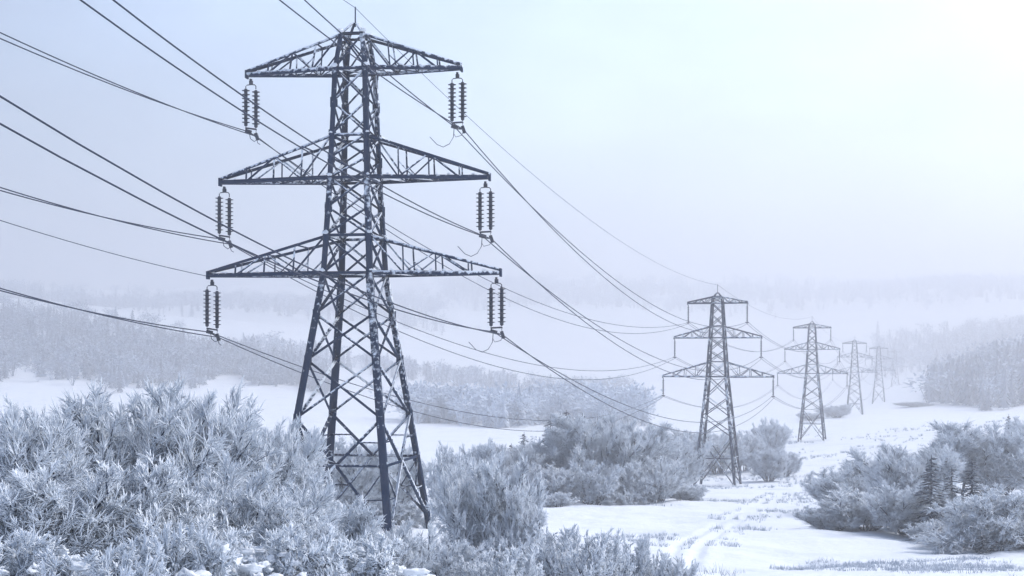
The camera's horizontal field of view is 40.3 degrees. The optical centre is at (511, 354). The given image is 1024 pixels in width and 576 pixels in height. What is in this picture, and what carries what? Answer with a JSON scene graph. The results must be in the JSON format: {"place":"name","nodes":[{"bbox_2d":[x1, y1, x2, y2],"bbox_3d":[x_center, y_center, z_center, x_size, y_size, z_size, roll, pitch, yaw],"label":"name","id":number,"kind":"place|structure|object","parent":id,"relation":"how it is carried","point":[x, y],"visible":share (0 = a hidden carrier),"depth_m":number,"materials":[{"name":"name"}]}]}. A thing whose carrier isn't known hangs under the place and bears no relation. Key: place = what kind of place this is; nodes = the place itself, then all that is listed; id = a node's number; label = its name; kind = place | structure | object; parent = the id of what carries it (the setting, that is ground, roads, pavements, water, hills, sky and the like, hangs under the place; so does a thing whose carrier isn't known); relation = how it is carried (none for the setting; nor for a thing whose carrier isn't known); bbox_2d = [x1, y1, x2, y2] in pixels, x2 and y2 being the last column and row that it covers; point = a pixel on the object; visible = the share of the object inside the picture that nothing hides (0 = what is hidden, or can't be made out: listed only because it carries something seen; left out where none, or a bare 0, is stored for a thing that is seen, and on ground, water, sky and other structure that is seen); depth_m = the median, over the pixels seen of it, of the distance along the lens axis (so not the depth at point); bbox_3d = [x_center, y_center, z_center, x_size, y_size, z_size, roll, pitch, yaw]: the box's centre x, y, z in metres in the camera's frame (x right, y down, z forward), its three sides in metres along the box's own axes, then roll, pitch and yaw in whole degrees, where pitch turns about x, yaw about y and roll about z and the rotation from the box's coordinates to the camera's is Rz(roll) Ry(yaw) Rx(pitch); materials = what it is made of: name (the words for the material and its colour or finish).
{"place":"outdoors","nodes":[
{"label":"outdoors","id":0,"kind":"place"},
{"bbox_2d":[0,276,1023,575],"bbox_3d":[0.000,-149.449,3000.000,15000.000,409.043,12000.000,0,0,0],"label":"ground","id":1,"kind":"structure","parent":0,"point":[570,348],"depth_m":1533.55,"materials":[{"name":"snow"}]},
{"bbox_2d":[0,522,83,575],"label":"snowy bramble","id":2,"kind":"object","parent":1,"relation":"on","point":[20,551],"visible":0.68,"depth_m":26.58,"materials":[{"name":"white plant"}]},
{"bbox_2d":[0,394,100,503],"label":"frosted shrub","id":3,"kind":"object","parent":1,"relation":"on","point":[53,435],"visible":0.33,"depth_m":56.27,"materials":[{"name":"white plant"}]},
{"bbox_2d":[0,409,158,486],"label":"frosted shrub","id":4,"kind":"object","parent":1,"relation":"on","point":[109,455],"visible":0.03,"depth_m":61.83,"materials":[{"name":"white plant"}]},
{"bbox_2d":[0,454,172,566],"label":"frosted shrub","id":5,"kind":"object","parent":1,"relation":"on","point":[43,505],"visible":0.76,"depth_m":41.05,"materials":[{"name":"white plant"}]},
{"bbox_2d":[32,535,174,575],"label":"snowy bramble","id":6,"kind":"object","parent":1,"relation":"on","point":[127,564],"visible":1,"depth_m":24.89,"materials":[{"name":"white plant"}]},
{"bbox_2d":[75,449,256,561],"bbox_3d":[-11.329,5.712,43.626,7.533,5.523,6.102,0,0,37],"label":"frosted shrub","id":7,"kind":"object","parent":1,"relation":"on","point":[180,504],"visible":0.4,"depth_m":43.29,"materials":[{"name":"white plant"}]},
{"bbox_2d":[48,374,286,495],"bbox_3d":[-16.024,5.886,66.110,11.535,10.165,9.347,0,0,13],"label":"frosted shrub","id":8,"kind":"object","parent":1,"relation":"on","point":[197,439],"visible":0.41,"depth_m":63.88,"materials":[{"name":"white plant"}]},
{"bbox_2d":[0,294,345,395],"bbox_3d":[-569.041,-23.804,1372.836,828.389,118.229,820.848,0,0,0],"label":"forest","id":9,"kind":"object","parent":1,"relation":"on","point":[195,360],"visible":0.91,"depth_m":1294.45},
{"bbox_2d":[134,519,283,575],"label":"snowy bramble","id":10,"kind":"object","parent":1,"relation":"on","point":[207,557],"visible":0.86,"depth_m":25.85,"materials":[{"name":"white plant"}]},
{"bbox_2d":[0,279,448,334],"bbox_3d":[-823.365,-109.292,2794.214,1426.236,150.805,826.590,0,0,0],"label":"forest","id":11,"kind":"object","parent":1,"relation":"on","point":[295,302],"visible":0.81,"depth_m":2582.67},
{"bbox_2d":[188,374,302,496],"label":"frosted shrub","id":12,"kind":"object","parent":1,"relation":"on","point":[287,462],"visible":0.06,"depth_m":72.02,"materials":[{"name":"white plant"}]},
{"bbox_2d":[169,450,348,536],"bbox_3d":[-9.701,6.192,50.199,7.592,5.417,7.185,0,0,-29],"label":"frosted shrub","id":13,"kind":"object","parent":1,"relation":"on","point":[239,505],"visible":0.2,"depth_m":49.62,"materials":[{"name":"white plant"}]},
{"bbox_2d":[211,522,350,575],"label":"snowy bramble","id":14,"kind":"object","parent":1,"relation":"on","point":[283,552],"visible":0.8,"depth_m":30.53,"materials":[{"name":"white plant"}]},
{"bbox_2d":[237,491,354,573],"bbox_3d":[-7.639,6.743,45.974,5.414,4.529,4.386,0,0,-42],"label":"frosted shrub","id":15,"kind":"object","parent":1,"relation":"on","point":[283,514],"visible":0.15,"depth_m":45.77,"materials":[{"name":"white plant"}]},
{"bbox_2d":[260,412,341,501],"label":"frosted shrub","id":16,"kind":"object","parent":1,"relation":"on","point":[313,448],"visible":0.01,"depth_m":82.30,"materials":[{"name":"white plant"}]},
{"bbox_2d":[271,451,338,519],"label":"frosted shrub","id":17,"kind":"object","parent":1,"relation":"on","point":[302,476],"visible":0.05,"depth_m":73.22,"materials":[{"name":"white plant"}]},
{"bbox_2d":[304,433,348,483],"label":"frosted shrub","id":18,"kind":"object","parent":1,"relation":"on","point":[336,444],"visible":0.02,"depth_m":186.54,"materials":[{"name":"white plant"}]},
{"bbox_2d":[315,491,386,571],"bbox_3d":[-7.380,7.865,55.375,5.695,4.687,5.801,0,0,45],"label":"frosted shrub","id":19,"kind":"object","parent":1,"relation":"on","point":[355,524],"visible":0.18,"depth_m":55.73,"materials":[{"name":"white plant"}]},
{"bbox_2d":[203,7,505,533],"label":"power pylon","id":20,"kind":"object","parent":1,"relation":"on","point":[368,137],"visible":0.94,"depth_m":138.07,"materials":[{"name":"metal"}]},
{"bbox_2d":[0,220,205,275],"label":"power cable","id":21,"kind":"object","parent":20,"relation":"attached to","point":[100,250],"visible":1,"depth_m":123.06,"materials":[{"name":"metal"}]},
{"bbox_2d":[0,290,866,420],"bbox_3d":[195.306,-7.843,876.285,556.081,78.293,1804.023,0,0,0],"label":"power cable","id":22,"kind":"object","parent":20,"relation":"attached to","point":[309,369],"visible":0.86,"depth_m":152.68,"materials":[{"name":"metal"}]},
{"bbox_2d":[0,38,872,363],"bbox_3d":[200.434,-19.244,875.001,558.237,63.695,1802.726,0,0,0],"label":"power cable","id":23,"kind":"object","parent":20,"relation":"hanging from","point":[304,170],"visible":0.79,"depth_m":139.05,"materials":[{"name":"metal"}]},
{"bbox_2d":[0,187,882,379],"bbox_3d":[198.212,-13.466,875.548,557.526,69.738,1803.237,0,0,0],"label":"power cable","id":24,"kind":"object","parent":20,"relation":"attached to","point":[303,284],"visible":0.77,"depth_m":144.52,"materials":[{"name":"metal"}]},
{"bbox_2d":[0,288,883,431],"bbox_3d":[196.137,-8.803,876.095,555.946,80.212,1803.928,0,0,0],"label":"power cable","id":25,"kind":"object","parent":20,"relation":"attached to","point":[286,366],"visible":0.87,"depth_m":144.30,"materials":[{"name":"metal"}]},
{"bbox_2d":[0,190,884,379],"bbox_3d":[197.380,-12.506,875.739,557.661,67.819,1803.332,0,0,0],"label":"power cable","id":26,"kind":"object","parent":20,"relation":"hanging from","point":[325,290],"visible":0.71,"depth_m":158.40,"materials":[{"name":"metal"}]},
{"bbox_2d":[0,32,888,366],"bbox_3d":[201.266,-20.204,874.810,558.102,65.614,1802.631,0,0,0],"label":"power cable","id":27,"kind":"object","parent":20,"relation":"attached to","point":[296,166],"visible":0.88,"depth_m":139.05,"materials":[{"name":"metal"}]},
{"bbox_2d":[0,123,898,422],"bbox_3d":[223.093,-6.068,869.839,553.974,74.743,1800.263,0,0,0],"label":"power cable","id":28,"kind":"object","parent":20,"relation":"attached to","point":[294,271],"visible":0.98,"depth_m":89.97,"materials":[{"name":"metal"}]},
{"bbox_2d":[0,95,906,432],"bbox_3d":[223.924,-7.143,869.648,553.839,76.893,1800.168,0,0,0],"label":"power cable","id":29,"kind":"object","parent":20,"relation":"attached to","point":[308,267],"visible":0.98,"depth_m":89.97,"materials":[{"name":"metal"}]},
{"bbox_2d":[80,0,902,380],"bbox_3d":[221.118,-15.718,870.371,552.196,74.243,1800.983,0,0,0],"label":"power cable","id":30,"kind":"object","parent":20,"relation":"hanging from","point":[348,174],"visible":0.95,"depth_m":100.49,"materials":[{"name":"metal"}]},
{"bbox_2d":[112,0,903,380],"bbox_3d":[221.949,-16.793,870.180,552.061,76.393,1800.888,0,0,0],"label":"power cable","id":31,"kind":"object","parent":20,"relation":"attached to","point":[370,178],"visible":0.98,"depth_m":103.82,"materials":[{"name":"metal"}]},
{"bbox_2d":[279,0,885,363],"bbox_3d":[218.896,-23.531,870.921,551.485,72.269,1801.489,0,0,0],"label":"power cable","id":32,"kind":"object","parent":20,"relation":"attached to","point":[495,166],"visible":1,"depth_m":141.17,"materials":[{"name":"metal"}]},
{"bbox_2d":[304,0,898,363],"bbox_3d":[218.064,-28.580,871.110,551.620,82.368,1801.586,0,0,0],"label":"power cable","id":33,"kind":"object","parent":20,"relation":"attached to","point":[496,171],"visible":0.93,"depth_m":143.23,"materials":[{"name":"metal"}]},
{"bbox_2d":[344,0,884,351],"bbox_3d":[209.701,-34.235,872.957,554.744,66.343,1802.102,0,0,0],"label":"power cable","id":34,"kind":"object","parent":20,"relation":"attached to","point":[547,186],"visible":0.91,"depth_m":197.49,"materials":[{"name":"metal"}]},
{"bbox_2d":[332,436,397,508],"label":"frosted shrub","id":35,"kind":"object","parent":1,"relation":"on","point":[365,479],"visible":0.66,"depth_m":172.93,"materials":[{"name":"grey plant"}]},
{"bbox_2d":[348,500,407,525],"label":"frosted shrub","id":36,"kind":"object","parent":1,"relation":"on","point":[401,511],"visible":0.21,"depth_m":142.12,"materials":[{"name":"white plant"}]},
{"bbox_2d":[330,529,435,575],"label":"snowy bramble","id":37,"kind":"object","parent":1,"relation":"on","point":[370,560],"visible":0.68,"depth_m":35.55,"materials":[{"name":"white plant"}]},
{"bbox_2d":[364,441,436,506],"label":"frosted shrub","id":38,"kind":"object","parent":1,"relation":"on","point":[403,496],"visible":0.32,"depth_m":178.03,"materials":[{"name":"grey plant"}]},
{"bbox_2d":[365,515,448,568],"bbox_3d":[-5.419,8.817,60.163,5.081,4.341,5.369,0,0,33],"label":"frosted shrub","id":39,"kind":"object","parent":1,"relation":"on","point":[412,553],"visible":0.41,"depth_m":59.85,"materials":[{"name":"white plant"}]},
{"bbox_2d":[395,502,436,528],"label":"frosted shrub","id":40,"kind":"object","parent":1,"relation":"on","point":[413,512],"visible":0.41,"depth_m":148.68,"materials":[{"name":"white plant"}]},
{"bbox_2d":[241,330,635,391],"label":"forest","id":41,"kind":"object","parent":1,"relation":"on","point":[442,373],"visible":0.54,"depth_m":1557.28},
{"bbox_2d":[425,441,481,522],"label":"shrub","id":42,"kind":"object","parent":1,"relation":"on","point":[445,458],"visible":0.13,"depth_m":164.33,"materials":[{"name":"grey plant"}]},
{"bbox_2d":[425,532,490,575],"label":"frosted shrub","id":43,"kind":"object","parent":1,"relation":"on","point":[447,559],"visible":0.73,"depth_m":67.28,"materials":[{"name":"white plant"}]},
{"bbox_2d":[431,458,484,505],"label":"frosted shrub","id":44,"kind":"object","parent":1,"relation":"on","point":[460,473],"visible":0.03,"depth_m":150.91,"materials":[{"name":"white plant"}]},
{"bbox_2d":[424,437,500,491],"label":"frosted shrub","id":45,"kind":"object","parent":1,"relation":"on","point":[487,453],"visible":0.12,"depth_m":188.97,"materials":[{"name":"grey plant"}]},
{"bbox_2d":[424,449,548,572],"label":"frosted shrub","id":46,"kind":"object","parent":1,"relation":"on","point":[461,516],"visible":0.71,"depth_m":90.52,"materials":[{"name":"grey plant"}]},
{"bbox_2d":[459,543,545,575],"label":"shrub","id":47,"kind":"object","parent":1,"relation":"on","point":[510,565],"visible":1,"depth_m":61.79,"materials":[{"name":"grey plant"}]},
{"bbox_2d":[469,442,538,478],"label":"frosted shrub","id":48,"kind":"object","parent":1,"relation":"on","point":[509,459],"visible":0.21,"depth_m":248.75,"materials":[{"name":"grey plant"}]},
{"bbox_2d":[480,484,548,574],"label":"frosted shrub","id":49,"kind":"object","parent":1,"relation":"on","point":[528,520],"visible":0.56,"depth_m":88.42,"materials":[{"name":"grey plant"}]},
{"bbox_2d":[368,379,664,427],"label":"forest","id":50,"kind":"object","parent":1,"relation":"on","point":[530,405],"visible":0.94,"depth_m":822.37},
{"bbox_2d":[500,454,556,490],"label":"frosted shrub","id":51,"kind":"object","parent":1,"relation":"on","point":[533,470],"visible":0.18,"depth_m":244.51,"materials":[{"name":"grey plant"}]},
{"bbox_2d":[524,464,576,498],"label":"frosted shrub","id":52,"kind":"object","parent":1,"relation":"on","point":[554,483],"visible":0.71,"depth_m":238.05,"materials":[{"name":"grey plant"}]},
{"bbox_2d":[517,523,589,575],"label":"shrub","id":53,"kind":"object","parent":1,"relation":"on","point":[546,558],"visible":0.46,"depth_m":77.52,"materials":[{"name":"grey plant"}]},
{"bbox_2d":[529,425,581,471],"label":"frosted tree","id":54,"kind":"object","parent":1,"relation":"on","point":[551,452],"visible":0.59,"depth_m":252.07,"materials":[{"name":"grey plant"}]},
{"bbox_2d":[542,491,579,506],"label":"shrub","id":55,"kind":"object","parent":1,"relation":"on","point":[559,498],"visible":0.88,"depth_m":230.91,"materials":[{"name":"grey plant"}]},
{"bbox_2d":[544,411,603,498],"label":"frosted tree","id":56,"kind":"object","parent":1,"relation":"on","point":[558,420],"visible":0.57,"depth_m":252.15,"materials":[{"name":"grey plant"}]},
{"bbox_2d":[557,456,629,505],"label":"frosted shrub","id":57,"kind":"object","parent":1,"relation":"on","point":[596,484],"visible":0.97,"depth_m":237.99,"materials":[{"name":"grey plant"}]},
{"bbox_2d":[550,526,637,575],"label":"shrub","id":58,"kind":"object","parent":1,"relation":"on","point":[602,561],"visible":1,"depth_m":71.59,"materials":[{"name":"grey plant"}]},
{"bbox_2d":[488,561,744,575],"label":"weeds","id":59,"kind":"object","parent":1,"relation":"on","point":[712,571],"visible":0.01,"depth_m":110.86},
{"bbox_2d":[563,411,671,502],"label":"frosted shrub","id":60,"kind":"object","parent":1,"relation":"on","point":[621,443],"visible":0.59,"depth_m":251.73,"materials":[{"name":"grey plant"}]},
{"bbox_2d":[594,459,659,505],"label":"frosted shrub","id":61,"kind":"object","parent":1,"relation":"on","point":[633,489],"visible":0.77,"depth_m":240.47,"materials":[{"name":"grey plant"}]},
{"bbox_2d":[607,532,659,575],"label":"shrub","id":62,"kind":"object","parent":1,"relation":"on","point":[642,557],"visible":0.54,"depth_m":75.50,"materials":[{"name":"white plant"}]},
{"bbox_2d":[625,455,688,502],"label":"frosted shrub","id":63,"kind":"object","parent":1,"relation":"on","point":[668,478],"visible":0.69,"depth_m":243.47,"materials":[{"name":"grey plant"}]},
{"bbox_2d":[643,419,682,470],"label":"frosted tree","id":64,"kind":"object","parent":1,"relation":"on","point":[664,434],"visible":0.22,"depth_m":259.10,"materials":[{"name":"grey plant"}]},
{"bbox_2d":[651,549,699,575],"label":"shrub","id":65,"kind":"object","parent":1,"relation":"on","point":[664,568],"visible":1,"depth_m":73.63,"materials":[{"name":"white plant"}]},
{"bbox_2d":[660,433,714,497],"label":"frosted shrub","id":66,"kind":"object","parent":1,"relation":"on","point":[691,462],"visible":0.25,"depth_m":272.97,"materials":[{"name":"grey plant"}]},
{"bbox_2d":[669,484,708,500],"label":"frosted shrub","id":67,"kind":"object","parent":1,"relation":"on","point":[688,493],"visible":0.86,"depth_m":250.25,"materials":[{"name":"grey plant"}]},
{"bbox_2d":[665,426,717,475],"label":"frosted shrub","id":68,"kind":"object","parent":1,"relation":"on","point":[692,437],"visible":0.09,"depth_m":398.31,"materials":[{"name":"white plant"}]},
{"bbox_2d":[661,284,774,485],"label":"power pylon","id":69,"kind":"object","parent":1,"relation":"on","point":[710,337],"visible":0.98,"depth_m":353.80,"materials":[{"name":"metal"}]},
{"bbox_2d":[693,429,749,473],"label":"frosted shrub","id":70,"kind":"object","parent":1,"relation":"on","point":[722,438],"visible":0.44,"depth_m":405.61,"materials":[{"name":"white plant"}]},
{"bbox_2d":[436,269,1023,317],"bbox_3d":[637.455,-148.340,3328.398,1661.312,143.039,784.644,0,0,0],"label":"forest","id":71,"kind":"object","parent":1,"relation":"on","point":[843,289],"visible":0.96,"depth_m":3179.53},
{"bbox_2d":[732,430,767,470],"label":"frosted shrub","id":72,"kind":"object","parent":1,"relation":"on","point":[753,442],"visible":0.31,"depth_m":415.55,"materials":[{"name":"white plant"}]},
{"bbox_2d":[739,447,790,481],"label":"frosted shrub","id":73,"kind":"object","parent":1,"relation":"on","point":[771,464],"visible":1,"depth_m":369.70,"materials":[{"name":"white plant"}]},
{"bbox_2d":[512,416,1023,575],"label":"grass","id":74,"kind":"structure","parent":1,"relation":"on","point":[920,568],"depth_m":133.52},
{"bbox_2d":[743,417,793,452],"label":"frosted shrub","id":75,"kind":"object","parent":1,"relation":"on","point":[775,436],"visible":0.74,"depth_m":466.34,"materials":[{"name":"white plant"}]},
{"bbox_2d":[777,448,803,476],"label":"frosted shrub","id":76,"kind":"object","parent":1,"relation":"on","point":[795,465],"visible":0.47,"depth_m":388.56,"materials":[{"name":"white plant"}]},
{"bbox_2d":[796,411,827,420],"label":"frosted shrub","id":77,"kind":"object","parent":1,"relation":"on","point":[812,415],"visible":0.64,"depth_m":816.63,"materials":[{"name":"white plant"}]},
{"bbox_2d":[777,321,847,441],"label":"power pylon","id":78,"kind":"object","parent":1,"relation":"on","point":[804,395],"visible":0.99,"depth_m":571.57,"materials":[{"name":"metal"}]},
{"bbox_2d":[791,503,863,531],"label":"frosted shrub","id":79,"kind":"object","parent":1,"relation":"on","point":[813,518],"visible":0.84,"depth_m":170.28,"materials":[{"name":"white plant"}]},
{"bbox_2d":[814,403,852,417],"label":"frosted shrub","id":80,"kind":"object","parent":1,"relation":"on","point":[839,411],"visible":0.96,"depth_m":855.46,"materials":[{"name":"white plant"}]},
{"bbox_2d":[799,462,873,501],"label":"frosted shrub","id":81,"kind":"object","parent":1,"relation":"on","point":[817,487],"visible":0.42,"depth_m":203.00,"materials":[{"name":"white plant"}]},
{"bbox_2d":[832,339,876,414],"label":"power pylon","id":82,"kind":"object","parent":1,"relation":"on","point":[850,381],"visible":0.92,"depth_m":907.36,"materials":[{"name":"metal"}]},
{"bbox_2d":[817,481,915,530],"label":"frosted shrub","id":83,"kind":"object","parent":1,"relation":"on","point":[842,503],"visible":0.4,"depth_m":170.32,"materials":[{"name":"white plant"}]},
{"bbox_2d":[836,456,915,478],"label":"frosted shrub","id":84,"kind":"object","parent":1,"relation":"on","point":[856,468],"visible":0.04,"depth_m":210.53,"materials":[{"name":"white plant"}]},
{"bbox_2d":[861,345,895,403],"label":"power pylon","id":85,"kind":"object","parent":1,"relation":"on","point":[879,355],"visible":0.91,"depth_m":1181.07,"materials":[{"name":"metal"}]},
{"bbox_2d":[886,351,906,386],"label":"power pylon","id":86,"kind":"object","parent":1,"relation":"on","point":[895,368],"visible":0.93,"depth_m":1771.81,"materials":[{"name":"metal"}]},
{"bbox_2d":[845,440,966,498],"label":"frosted shrub","id":87,"kind":"object","parent":1,"relation":"on","point":[897,465],"visible":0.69,"depth_m":189.56,"materials":[{"name":"white plant"}]},
{"bbox_2d":[893,401,935,406],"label":"frosted shrub","id":88,"kind":"object","parent":1,"relation":"on","point":[911,404],"visible":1,"depth_m":994.41,"materials":[{"name":"plant"}]},
{"bbox_2d":[862,480,968,536],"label":"frosted shrub","id":89,"kind":"object","parent":1,"relation":"on","point":[897,517],"visible":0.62,"depth_m":163.77,"materials":[{"name":"white plant"}]},
{"bbox_2d":[904,455,949,540],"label":"spruce tree","id":90,"kind":"object","parent":1,"relation":"on","point":[929,477],"visible":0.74,"depth_m":159.75,"materials":[{"name":"grey plant"}]},
{"bbox_2d":[902,518,954,544],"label":"frosted shrub","id":91,"kind":"object","parent":1,"relation":"on","point":[918,528],"visible":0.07,"depth_m":152.36,"materials":[{"name":"white plant"}]},
{"bbox_2d":[867,314,1023,378],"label":"forest","id":92,"kind":"object","parent":1,"relation":"on","point":[994,330],"visible":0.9,"depth_m":2136.04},
{"bbox_2d":[911,427,987,482],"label":"frosted tree","id":93,"kind":"object","parent":1,"relation":"on","point":[962,444],"visible":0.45,"depth_m":216.50,"materials":[{"name":"white plant"}]},
{"bbox_2d":[940,467,964,500],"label":"spruce tree","id":94,"kind":"object","parent":1,"relation":"on","point":[950,485],"visible":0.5,"depth_m":167.91,"materials":[{"name":"grey plant"}]},
{"bbox_2d":[918,417,993,498],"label":"frosted tree","id":95,"kind":"object","parent":1,"relation":"on","point":[954,427],"visible":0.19,"depth_m":219.92,"materials":[{"name":"white plant"}]},
{"bbox_2d":[903,333,1023,410],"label":"forest","id":96,"kind":"object","parent":1,"relation":"on","point":[980,379],"visible":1,"depth_m":1003.08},
{"bbox_2d":[904,489,1023,554],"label":"frosted shrub","id":97,"kind":"object","parent":1,"relation":"on","point":[995,522],"visible":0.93,"depth_m":139.38,"materials":[{"name":"white plant"}]},
{"bbox_2d":[956,462,988,501],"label":"spruce tree","id":98,"kind":"object","parent":1,"relation":"on","point":[971,489],"visible":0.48,"depth_m":165.83,"materials":[{"name":"grey plant"}]},
{"bbox_2d":[968,532,995,554],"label":"spruce tree","id":99,"kind":"object","parent":1,"relation":"on","point":[982,547],"visible":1,"depth_m":135.74,"materials":[{"name":"grey plant"}]},
{"bbox_2d":[961,421,1023,495],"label":"frosted shrub","id":100,"kind":"object","parent":1,"relation":"on","point":[1012,483],"visible":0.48,"depth_m":217.50,"materials":[{"name":"white plant"}]},
{"bbox_2d":[962,483,1023,545],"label":"frosted shrub","id":101,"kind":"object","parent":1,"relation":"on","point":[992,491],"visible":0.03,"depth_m":146.71,"materials":[{"name":"white plant"}]},
{"bbox_2d":[986,435,1023,481],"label":"frosted tree","id":102,"kind":"object","parent":1,"relation":"on","point":[1019,463],"visible":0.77,"depth_m":216.02,"materials":[{"name":"white plant"}]},
{"bbox_2d":[1003,415,1023,435],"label":"frosted shrub","id":103,"kind":"object","parent":1,"relation":"on","point":[1017,424],"visible":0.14,"depth_m":298.25,"materials":[{"name":"white plant"}]},
{"bbox_2d":[0,0,1023,290],"label":"sky","id":104,"kind":"structure","parent":0,"point":[711,139],"materials":[{"name":"white"}]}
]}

